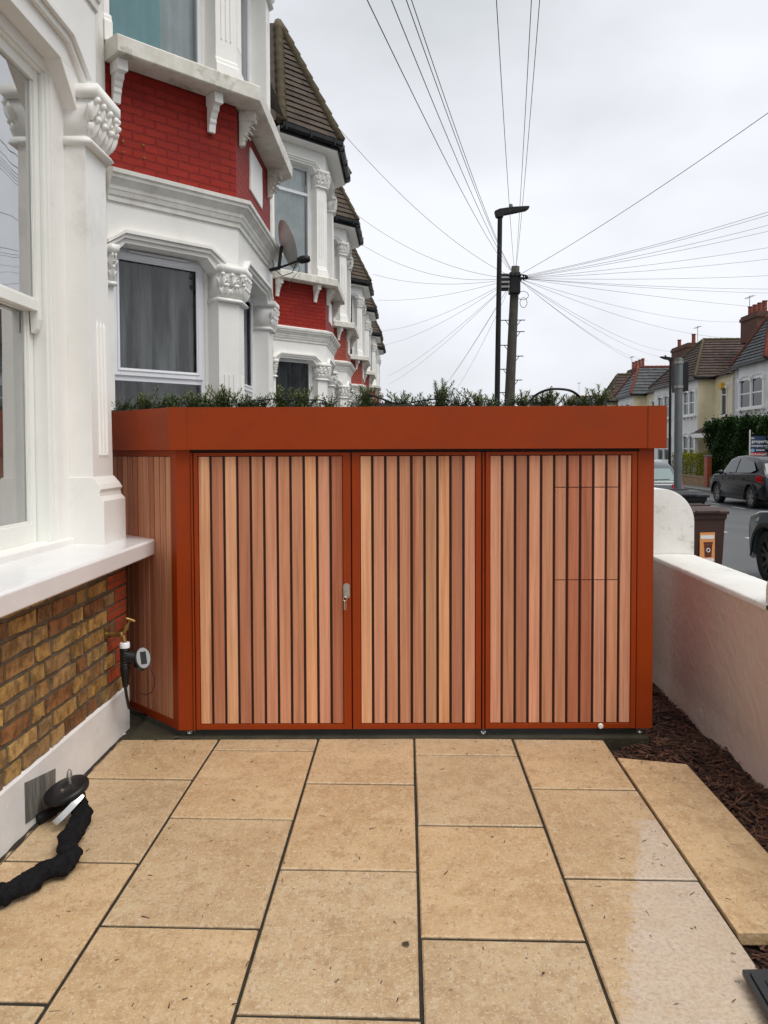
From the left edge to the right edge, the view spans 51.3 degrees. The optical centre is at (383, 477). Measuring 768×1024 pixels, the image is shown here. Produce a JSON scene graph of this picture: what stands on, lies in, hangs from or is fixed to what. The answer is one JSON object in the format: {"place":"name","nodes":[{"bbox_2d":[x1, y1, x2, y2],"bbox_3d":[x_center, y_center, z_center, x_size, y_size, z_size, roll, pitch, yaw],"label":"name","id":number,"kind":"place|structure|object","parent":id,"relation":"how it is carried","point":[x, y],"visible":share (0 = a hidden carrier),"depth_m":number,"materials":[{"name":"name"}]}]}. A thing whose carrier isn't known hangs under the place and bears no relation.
{"place":"outdoors","nodes":[
{"label":"outdoors","id":0,"kind":"place"},
{"bbox_2d":[0,739,767,1023],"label":"paving","id":1,"kind":"structure","parent":0,"point":[353,936],"depth_m":2.95,"materials":[{"name":"stone"}]},
{"bbox_2d":[0,792,93,906],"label":"sleeved chain","id":2,"kind":"object","parent":1,"relation":"on","point":[63,862],"visible":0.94,"depth_m":3.08,"materials":[{"name":"fabric"}]},
{"bbox_2d":[43,769,88,824],"bbox_3d":[-1.417,1.405,3.576,0.192,0.190,0.210,-2,3,-43],"label":"ground anchor","id":3,"kind":"object","parent":1,"relation":"on","point":[67,792],"visible":0.99,"depth_m":3.53,"materials":[{"name":"black metal"}]},
{"bbox_2d":[0,740,757,1023],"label":"paving joint","id":4,"kind":"object","parent":1,"relation":"in","point":[421,998],"visible":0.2,"depth_m":2.79,"materials":[{"name":"grey concrete"}]},
{"bbox_2d":[41,737,756,1023],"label":"garden debris","id":5,"kind":"object","parent":1,"relation":"on","point":[444,873],"visible":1,"depth_m":3.11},
{"bbox_2d":[742,969,767,1018],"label":"plastic board","id":6,"kind":"object","parent":1,"relation":"on","point":[756,980],"visible":1,"depth_m":2.40,"materials":[{"name":"grey plastic"}]},
{"bbox_2d":[120,710,648,749],"bbox_3d":[-0.280,1.521,5.146,3.592,0.103,1.150,0,2,0],"label":"concrete pad","id":7,"kind":"object","parent":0,"point":[146,728],"visible":0.12,"depth_m":4.64,"materials":[{"name":"grey concrete"}]},
{"bbox_2d":[111,402,666,733],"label":"bike store","id":8,"kind":"structure","parent":7,"relation":"on","point":[405,565],"depth_m":4.58,"materials":[{"name":"paint"}]},
{"bbox_2d":[111,394,139,409],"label":"trailing plant","id":9,"kind":"object","parent":8,"relation":"in","point":[120,407],"visible":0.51,"depth_m":5.10,"materials":[{"name":"green plant"}]},
{"bbox_2d":[135,384,158,409],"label":"rosemary plant","id":10,"kind":"object","parent":8,"relation":"on","point":[141,405],"visible":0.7,"depth_m":4.86,"materials":[{"name":"green plant"}]},
{"bbox_2d":[162,390,185,406],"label":"rosemary plant","id":11,"kind":"object","parent":8,"relation":"on","point":[165,396],"visible":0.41,"depth_m":4.75,"materials":[{"name":"green plant"}]},
{"bbox_2d":[179,389,202,406],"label":"rosemary plant","id":12,"kind":"object","parent":8,"relation":"on","point":[191,393],"visible":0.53,"depth_m":4.68,"materials":[{"name":"green plant"}]},
{"bbox_2d":[203,388,229,406],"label":"rosemary plant","id":13,"kind":"object","parent":8,"relation":"on","point":[223,399],"visible":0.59,"depth_m":4.66,"materials":[{"name":"green plant"}]},
{"bbox_2d":[204,383,241,406],"bbox_3d":[-0.953,-0.463,4.731,0.237,0.188,0.166,-1,2,-20],"label":"rosemary plant","id":14,"kind":"object","parent":8,"relation":"on","point":[215,393],"visible":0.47,"depth_m":4.69,"materials":[{"name":"green plant"}]},
{"bbox_2d":[226,389,252,406],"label":"rosemary plant","id":15,"kind":"object","parent":8,"relation":"on","point":[235,399],"visible":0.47,"depth_m":4.67,"materials":[{"name":"green plant"}]},
{"bbox_2d":[190,452,351,730],"bbox_3d":[-0.643,0.652,4.579,0.911,1.598,0.067,0,2,0],"label":"door","id":16,"kind":"structure","parent":8,"relation":"in","point":[272,635],"depth_m":4.58,"materials":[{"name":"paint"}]},
{"bbox_2d":[269,384,293,406],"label":"rosemary plant","id":17,"kind":"object","parent":8,"relation":"on","point":[278,396],"visible":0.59,"depth_m":4.67,"materials":[{"name":"green plant"}]},
{"bbox_2d":[260,398,327,403],"bbox_3d":[-0.524,-0.445,4.661,0.395,0.037,0.030,0,2,0],"label":"irrigation pipe","id":18,"kind":"object","parent":8,"relation":"on","point":[295,400],"visible":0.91,"depth_m":4.65,"materials":[{"name":"black plastic"}]},
{"bbox_2d":[285,386,319,406],"bbox_3d":[-0.480,-0.458,4.724,0.227,0.174,0.124,0,2,2],"label":"rosemary plant","id":19,"kind":"object","parent":8,"relation":"on","point":[298,396],"visible":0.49,"depth_m":4.71,"materials":[{"name":"green plant"}]},
{"bbox_2d":[320,393,340,406],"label":"trailing plant","id":20,"kind":"object","parent":8,"relation":"in","point":[324,399],"visible":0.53,"depth_m":4.67,"materials":[{"name":"green plant"}]},
{"bbox_2d":[347,385,382,406],"bbox_3d":[-0.105,-0.463,4.691,0.224,0.184,0.134,-1,2,-32],"label":"rosemary plant","id":21,"kind":"object","parent":8,"relation":"on","point":[363,398],"visible":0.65,"depth_m":4.67,"materials":[{"name":"green plant"}]},
{"bbox_2d":[121,395,618,409],"bbox_3d":[-0.149,-0.442,4.886,3.057,0.113,0.681,0,2,2],"label":"ground cover","id":22,"kind":"object","parent":8,"relation":"on","point":[212,405],"visible":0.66,"depth_m":4.63,"materials":[{"name":"green plant"}]},
{"bbox_2d":[385,389,422,403],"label":"rosemary plant","id":23,"kind":"object","parent":8,"relation":"on","point":[401,396],"visible":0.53,"depth_m":4.67,"materials":[{"name":"green plant"}]},
{"bbox_2d":[352,452,484,729],"bbox_3d":[0.196,0.649,4.591,0.755,1.598,0.042,0,2,0],"label":"door","id":24,"kind":"structure","parent":8,"relation":"in","point":[416,516],"depth_m":4.58,"materials":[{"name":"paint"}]},
{"bbox_2d":[411,394,432,405],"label":"rosemary plant","id":25,"kind":"object","parent":8,"relation":"on","point":[417,403],"visible":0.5,"depth_m":4.67,"materials":[{"name":"green plant"}]},
{"bbox_2d":[431,378,454,405],"bbox_3d":[0.344,-0.482,4.689,0.184,0.218,0.121,1,3,40],"label":"rosemary plant","id":26,"kind":"object","parent":8,"relation":"on","point":[441,393],"visible":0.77,"depth_m":4.68,"materials":[{"name":"green plant"}]},
{"bbox_2d":[451,394,473,405],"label":"trailing plant","id":27,"kind":"object","parent":8,"relation":"in","point":[465,403],"visible":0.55,"depth_m":4.67,"materials":[{"name":"green plant"}]},
{"bbox_2d":[454,387,488,405],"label":"rosemary plant","id":28,"kind":"object","parent":8,"relation":"on","point":[477,398],"visible":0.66,"depth_m":4.70,"materials":[{"name":"green plant"}]},
{"bbox_2d":[483,393,497,405],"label":"rosemary plant","id":29,"kind":"object","parent":8,"relation":"on","point":[490,402],"visible":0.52,"depth_m":4.67,"materials":[{"name":"green plant"}]},
{"bbox_2d":[509,389,528,405],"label":"rosemary plant","id":30,"kind":"object","parent":8,"relation":"on","point":[522,399],"visible":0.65,"depth_m":4.71,"materials":[{"name":"green plant"}]},
{"bbox_2d":[524,389,547,405],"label":"rosemary plant","id":31,"kind":"object","parent":8,"relation":"on","point":[542,395],"visible":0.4,"depth_m":4.71,"materials":[{"name":"green plant"}]},
{"bbox_2d":[523,396,557,405],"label":"trailing plant","id":32,"kind":"object","parent":8,"relation":"in","point":[539,403],"visible":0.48,"depth_m":4.66,"materials":[{"name":"green plant"}]},
{"bbox_2d":[530,386,565,405],"bbox_3d":[0.955,-0.458,4.695,0.215,0.166,0.143,0,2,2],"label":"rosemary plant","id":33,"kind":"object","parent":8,"relation":"on","point":[551,396],"visible":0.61,"depth_m":4.67,"materials":[{"name":"green plant"}]},
{"bbox_2d":[530,388,580,400],"bbox_3d":[1.023,-0.484,4.710,0.338,0.089,0.102,0,2,2],"label":"irrigation pipe","id":34,"kind":"object","parent":8,"relation":"on","point":[564,389],"visible":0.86,"depth_m":4.67,"materials":[{"name":"black plastic"}]},
{"bbox_2d":[485,451,639,728],"bbox_3d":[1.019,0.646,4.588,0.877,1.598,0.049,0,2,0],"label":"door","id":35,"kind":"structure","parent":8,"relation":"in","point":[562,528],"depth_m":4.58,"materials":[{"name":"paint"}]},
{"bbox_2d":[559,393,577,405],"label":"rosemary plant","id":36,"kind":"object","parent":8,"relation":"on","point":[567,400],"visible":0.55,"depth_m":4.75,"materials":[{"name":"green plant"}]},
{"bbox_2d":[573,391,595,405],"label":"rosemary plant","id":37,"kind":"object","parent":8,"relation":"on","point":[584,397],"visible":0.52,"depth_m":4.66,"materials":[{"name":"green plant"}]},
{"bbox_2d":[577,383,615,405],"bbox_3d":[1.234,-0.465,4.665,0.212,0.181,0.188,0,2,-8],"label":"rosemary plant","id":38,"kind":"object","parent":8,"relation":"on","point":[601,399],"visible":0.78,"depth_m":4.65,"materials":[{"name":"green plant"}]},
{"bbox_2d":[270,0,767,405],"label":"sky","id":39,"kind":"structure","parent":0,"point":[627,96],"materials":[{"name":"white"}]},
{"bbox_2d":[610,682,767,968],"bbox_3d":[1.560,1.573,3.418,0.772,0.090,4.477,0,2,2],"label":"bark mulch","id":40,"kind":"object","parent":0,"point":[718,786],"visible":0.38,"depth_m":4.38,"materials":[{"name":"brown wood"}]},
{"bbox_2d":[618,758,767,944],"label":"stone slab","id":41,"kind":"object","parent":40,"relation":"on","point":[712,826],"depth_m":3.34,"materials":[{"name":"stone"}]},
{"bbox_2d":[683,484,710,489],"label":"pavement","id":42,"kind":"structure","parent":0,"point":[699,487],"depth_m":35.54,"materials":[{"name":"grey concrete"}]},
{"bbox_2d":[660,355,673,465],"bbox_3d":[13.948,-2.893,39.557,0.634,6.345,0.180,0,2,2],"label":"street lamp","id":43,"kind":"object","parent":42,"relation":"on","point":[669,359],"visible":0.9,"depth_m":39.48,"materials":[{"name":"black metal"}]},
{"bbox_2d":[682,474,703,486],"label":"garden wall","id":44,"kind":"structure","parent":42,"relation":"on","point":[695,480],"depth_m":37.64,"materials":[{"name":"brick"}]},
{"bbox_2d":[671,448,716,475],"bbox_3d":[15.202,-0.564,39.299,0.887,1.787,4.676,0,2,2],"label":"hedge","id":45,"kind":"object","parent":42,"relation":"on","point":[699,456],"visible":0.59,"depth_m":38.69,"materials":[{"name":"green plant"}]},
{"bbox_2d":[704,455,711,486],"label":"gate pier","id":46,"kind":"structure","parent":42,"relation":"on","point":[707,467],"depth_m":35.72,"materials":[{"name":"brick"}]},
{"bbox_2d":[749,430,767,454],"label":"estate agent sign","id":47,"kind":"object","parent":42,"relation":"on","point":[757,445],"visible":0.97,"depth_m":30.58,"materials":[{"name":"blue plastic"}]},
{"bbox_2d":[704,492,767,579],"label":"road","id":48,"kind":"structure","parent":0,"point":[736,552],"depth_m":16.72,"materials":[{"name":"grey asphalt"}]},
{"bbox_2d":[654,459,682,488],"bbox_3d":[6.571,0.259,21.450,2.075,1.560,4.210,0,2,2],"label":"parked car","id":49,"kind":"object","parent":48,"relation":"on","point":[663,474],"visible":0.08,"depth_m":19.68,"materials":[{"name":"grey metal"}]},
{"bbox_2d":[711,455,767,507],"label":"parked car","id":50,"kind":"object","parent":48,"relation":"on","point":[743,477],"visible":1,"depth_m":24.92,"materials":[{"name":"black metal"}]},
{"bbox_2d":[749,511,767,581],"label":"parked car","id":51,"kind":"object","parent":48,"relation":"on","point":[758,534],"visible":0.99,"depth_m":10.93,"materials":[{"name":"grey metal"}]},
{"label":"ground","id":52,"kind":"structure","parent":0,"visible":0},
{"bbox_2d":[0,0,154,862],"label":"terraced house","id":53,"kind":"structure","parent":52,"relation":"on","point":[70,550],"depth_m":4.14,"materials":[{"name":"paint"}]},
{"bbox_2d":[0,12,55,549],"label":"window","id":54,"kind":"structure","parent":53,"relation":"in","point":[27,447],"depth_m":4.06,"materials":[{"name":"clear glass"}]},
{"bbox_2d":[104,617,135,642],"bbox_3d":[-1.450,0.836,4.407,0.165,0.142,0.056,0,2,2],"label":"garden tap","id":55,"kind":"object","parent":53,"relation":"attached to","point":[122,632],"visible":1,"depth_m":4.40,"materials":[{"name":"gold metal"}]},
{"bbox_2d":[119,641,154,694],"bbox_3d":[-1.361,1.056,4.414,0.188,0.302,0.098,-1,2,-15],"label":"water timer","id":56,"kind":"object","parent":55,"relation":"hanging from","point":[139,659],"visible":1,"depth_m":4.39,"materials":[{"name":"plastic"}]},
{"bbox_2d":[124,688,146,716],"bbox_3d":[-1.485,1.311,4.794,0.138,0.344,0.755,-1,2,-18],"label":"garden hose","id":57,"kind":"object","parent":56,"relation":"attached to","point":[128,704],"visible":0.83,"depth_m":4.49,"materials":[{"name":"black plastic"}]},
{"bbox_2d":[95,0,292,409],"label":"terraced house","id":58,"kind":"structure","parent":52,"relation":"on","point":[198,170],"depth_m":7.67,"materials":[{"name":"paint"}]},
{"bbox_2d":[109,0,201,63],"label":"window","id":59,"kind":"structure","parent":58,"relation":"in","point":[166,25],"depth_m":7.63,"materials":[{"name":"glass"}]},
{"bbox_2d":[114,248,204,409],"bbox_3d":[-2.158,-0.934,7.615,1.004,2.349,0.150,-2,3,-43],"label":"window","id":60,"kind":"structure","parent":58,"relation":"in","point":[159,321],"depth_m":7.65,"materials":[{"name":"plastic"}]},
{"bbox_2d":[244,0,249,81],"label":"window","id":61,"kind":"structure","parent":58,"relation":"in","point":[246,2],"depth_m":9.48,"materials":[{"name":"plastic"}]},
{"bbox_2d":[245,294,253,406],"bbox_3d":[-1.653,-0.983,8.970,0.150,2.349,1.420,0,2,2],"label":"window","id":62,"kind":"structure","parent":58,"relation":"in","point":[249,386],"depth_m":9.59,"materials":[{"name":"plastic"}]},
{"bbox_2d":[269,220,309,286],"bbox_3d":[-1.112,-2.659,9.432,0.284,0.779,0.664,-2,3,-38],"label":"satellite dish","id":63,"kind":"object","parent":58,"relation":"attached to","point":[288,248],"visible":1,"depth_m":9.41,"materials":[{"name":"black metal"}]},
{"bbox_2d":[270,18,351,406],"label":"terraced house","id":64,"kind":"structure","parent":52,"relation":"on","point":[310,300],"depth_m":16.45,"materials":[{"name":"paint"}]},
{"bbox_2d":[274,164,309,273],"bbox_3d":[-1.942,-5.255,16.277,1.004,2.220,0.120,-2,3,-43],"label":"window","id":65,"kind":"structure","parent":64,"relation":"in","point":[289,200],"depth_m":16.43,"materials":[{"name":"glass"}]},
{"bbox_2d":[276,359,310,406],"bbox_3d":[-1.928,-1.242,16.417,1.004,2.349,0.120,-2,3,-43],"label":"window","id":66,"kind":"structure","parent":64,"relation":"in","point":[295,374],"depth_m":16.51,"materials":[{"name":"plastic"}]},
{"bbox_2d":[333,186,363,406],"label":"terraced house","id":67,"kind":"structure","parent":52,"relation":"on","point":[348,237],"depth_m":22.25,"materials":[{"name":"paint"}]},
{"bbox_2d":[350,248,373,405],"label":"terraced house","id":68,"kind":"structure","parent":52,"relation":"on","point":[362,290],"depth_m":30.21,"materials":[{"name":"paint"}]},
{"bbox_2d":[364,296,378,400],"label":"terraced house","id":69,"kind":"structure","parent":52,"relation":"on","point":[371,314],"depth_m":35.92,"materials":[{"name":"paint"}]},
{"bbox_2d":[370,321,382,401],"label":"terraced house","id":70,"kind":"structure","parent":52,"relation":"on","point":[376,336],"depth_m":43.58,"materials":[{"name":"paint"}]},
{"bbox_2d":[376,341,385,401],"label":"terraced house","id":71,"kind":"structure","parent":52,"relation":"on","point":[381,348],"depth_m":49.42,"materials":[{"name":"paint"}]},
{"bbox_2d":[592,373,631,405],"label":"terraced house","id":72,"kind":"structure","parent":52,"relation":"on","point":[618,380],"depth_m":68.25,"materials":[{"name":"tile"}]},
{"bbox_2d":[613,358,668,405],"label":"terraced house","id":73,"kind":"structure","parent":52,"relation":"on","point":[633,390],"depth_m":61.71,"materials":[{"name":"tile"}]},
{"bbox_2d":[653,487,693,554],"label":"wall pier","id":74,"kind":"structure","parent":52,"relation":"on","point":[673,524],"depth_m":5.89,"materials":[{"name":"white paint"}]},
{"bbox_2d":[648,334,744,473],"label":"terraced house","id":75,"kind":"structure","parent":52,"relation":"on","point":[709,360],"depth_m":48.40,"materials":[{"name":"paint"}]},
{"bbox_2d":[683,436,687,456],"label":"window","id":76,"kind":"structure","parent":75,"relation":"in","point":[685,440],"depth_m":49.17,"materials":[{"name":"plastic"}]},
{"bbox_2d":[684,392,687,414],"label":"window","id":77,"kind":"structure","parent":75,"relation":"in","point":[685,393],"depth_m":49.02,"materials":[{"name":"plastic"}]},
{"bbox_2d":[689,390,693,414],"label":"window","id":78,"kind":"structure","parent":75,"relation":"in","point":[691,412],"depth_m":48.04,"materials":[{"name":"plastic"}]},
{"bbox_2d":[691,419,728,473],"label":"porch","id":79,"kind":"object","parent":75,"relation":"attached to","point":[695,441],"visible":0.14,"depth_m":46.67,"materials":[{"name":"white tile"}]},
{"bbox_2d":[719,386,727,416],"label":"window","id":80,"kind":"structure","parent":75,"relation":"in","point":[723,391],"depth_m":45.52,"materials":[{"name":"plastic"}]},
{"bbox_2d":[652,554,767,790],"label":"side wall","id":81,"kind":"structure","parent":52,"relation":"on","point":[710,651],"depth_m":4.68,"materials":[{"name":"white paint"}]},
{"bbox_2d":[701,410,767,474],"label":"hedge","id":82,"kind":"object","parent":52,"relation":"on","point":[718,432],"visible":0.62,"depth_m":34.80,"materials":[{"name":"green plant"}]},
{"bbox_2d":[729,300,767,453],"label":"terraced house","id":83,"kind":"structure","parent":52,"relation":"on","point":[750,361],"depth_m":40.08,"materials":[{"name":"paint"}]},
{"bbox_2d":[740,379,749,407],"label":"window","id":84,"kind":"structure","parent":83,"relation":"in","point":[745,384],"depth_m":40.46,"materials":[{"name":"plastic"}]},
{"bbox_2d":[751,376,761,406],"bbox_3d":[18.233,-4.203,39.030,0.056,1.450,1.237,0,2,2],"label":"window","id":85,"kind":"structure","parent":83,"relation":"in","point":[757,381],"depth_m":39.11,"materials":[{"name":"plastic"}]},
{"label":"pavement","id":86,"kind":"structure","parent":0,"visible":0},
{"bbox_2d":[494,204,528,405],"bbox_3d":[2.939,-2.647,18.646,0.855,7.391,0.180,0,2,2],"label":"street lamp","id":87,"kind":"object","parent":86,"relation":"on","point":[499,213],"visible":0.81,"depth_m":18.55,"materials":[{"name":"black metal"}]},
{"bbox_2d":[500,266,528,405],"bbox_3d":[3.676,-2.553,22.833,0.849,6.917,0.729,0,2,2],"label":"telegraph pole","id":88,"kind":"object","parent":86,"relation":"on","point":[511,283],"visible":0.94,"depth_m":22.67,"materials":[{"name":"brown wood"}]},
{"bbox_2d":[340,130,505,273],"bbox_3d":[1.225,-6.682,19.923,0.009,2.172,6.764,2,3,42],"label":"telephone wire","id":89,"kind":"object","parent":88,"relation":"attached to","point":[414,207],"visible":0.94,"depth_m":19.61,"materials":[{"name":"grey"}]},
{"bbox_2d":[367,0,510,270],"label":"telephone wire","id":90,"kind":"object","parent":88,"relation":"attached to","point":[421,111],"visible":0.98,"depth_m":6.68,"materials":[{"name":"grey"}]},
{"bbox_2d":[391,0,513,273],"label":"telephone wire","id":91,"kind":"object","parent":88,"relation":"attached to","point":[437,112],"visible":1,"depth_m":6.93,"materials":[{"name":"grey"}]},
{"bbox_2d":[406,0,514,274],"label":"telephone wire","id":92,"kind":"object","parent":88,"relation":"attached to","point":[447,115],"visible":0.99,"depth_m":7.43,"materials":[{"name":"grey"}]},
{"bbox_2d":[411,0,511,269],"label":"telephone wire","id":93,"kind":"object","parent":88,"relation":"attached to","point":[449,110],"visible":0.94,"depth_m":7.62,"materials":[{"name":"grey"}]},
{"bbox_2d":[496,0,514,271],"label":"telephone wire","id":94,"kind":"object","parent":88,"relation":"attached to","point":[503,112],"visible":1,"depth_m":7.94,"materials":[{"name":"grey"}]},
{"bbox_2d":[515,0,531,271],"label":"telephone wire","id":95,"kind":"object","parent":88,"relation":"attached to","point":[525,113],"visible":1,"depth_m":8.34,"materials":[{"name":"grey"}]},
{"bbox_2d":[515,0,539,272],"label":"telephone wire","id":96,"kind":"object","parent":88,"relation":"attached to","point":[530,113],"visible":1,"depth_m":8.60,"materials":[{"name":"grey"}]},
{"bbox_2d":[521,113,767,273],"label":"telephone wire","id":97,"kind":"object","parent":88,"relation":"attached to","point":[656,189],"visible":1,"depth_m":15.66,"materials":[{"name":"grey"}]},
{"bbox_2d":[528,248,763,277],"bbox_3d":[9.356,-6.829,24.589,11.225,2.082,0.009,-1,2,-19],"label":"telephone wire","id":98,"kind":"object","parent":88,"relation":"attached to","point":[644,265],"visible":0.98,"depth_m":24.04,"materials":[{"name":"grey"}]},
{"bbox_2d":[529,212,766,274],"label":"telephone wire","id":99,"kind":"object","parent":88,"relation":"attached to","point":[652,245],"visible":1,"depth_m":20.17,"materials":[{"name":"grey"}]},
{"bbox_2d":[528,225,767,276],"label":"telephone wire","id":100,"kind":"object","parent":88,"relation":"attached to","point":[644,254],"visible":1,"depth_m":22.43,"materials":[{"name":"grey"}]},
{"bbox_2d":[529,215,767,275],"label":"telephone wire","id":101,"kind":"object","parent":88,"relation":"attached to","point":[648,248],"visible":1,"depth_m":21.43,"materials":[{"name":"grey"}]},
{"bbox_2d":[531,231,767,276],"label":"telephone wire","id":102,"kind":"object","parent":88,"relation":"attached to","point":[648,256],"visible":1,"depth_m":23.32,"materials":[{"name":"grey"}]},
{"bbox_2d":[535,259,765,277],"bbox_3d":[9.951,-6.899,25.690,13.164,2.142,0.009,-1,2,-26],"label":"telephone wire","id":103,"kind":"object","parent":88,"relation":"attached to","point":[649,270],"visible":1,"depth_m":24.71,"materials":[{"name":"grey"}]},
{"bbox_2d":[672,358,688,488],"bbox_3d":[4.566,-0.291,12.469,0.226,3.100,0.517,0,2,2],"label":"sign post","id":104,"kind":"object","parent":86,"relation":"on","point":[680,373],"visible":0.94,"depth_m":12.22,"materials":[{"name":"grey metal"}]},
{"bbox_2d":[667,488,709,503],"bbox_3d":[3.924,0.730,11.062,0.785,1.162,0.887,0,2,-2],"label":"wheelie bin","id":105,"kind":"object","parent":86,"relation":"on","point":[690,496],"visible":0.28,"depth_m":10.66,"materials":[{"name":"black plastic"}]},
{"bbox_2d":[689,503,728,564],"bbox_3d":[3.463,0.837,9.030,0.523,1.092,0.677,-1,2,-10],"label":"wheelie bin","id":106,"kind":"object","parent":86,"relation":"on","point":[709,523],"visible":0.41,"depth_m":8.74,"materials":[{"name":"brown plastic"}]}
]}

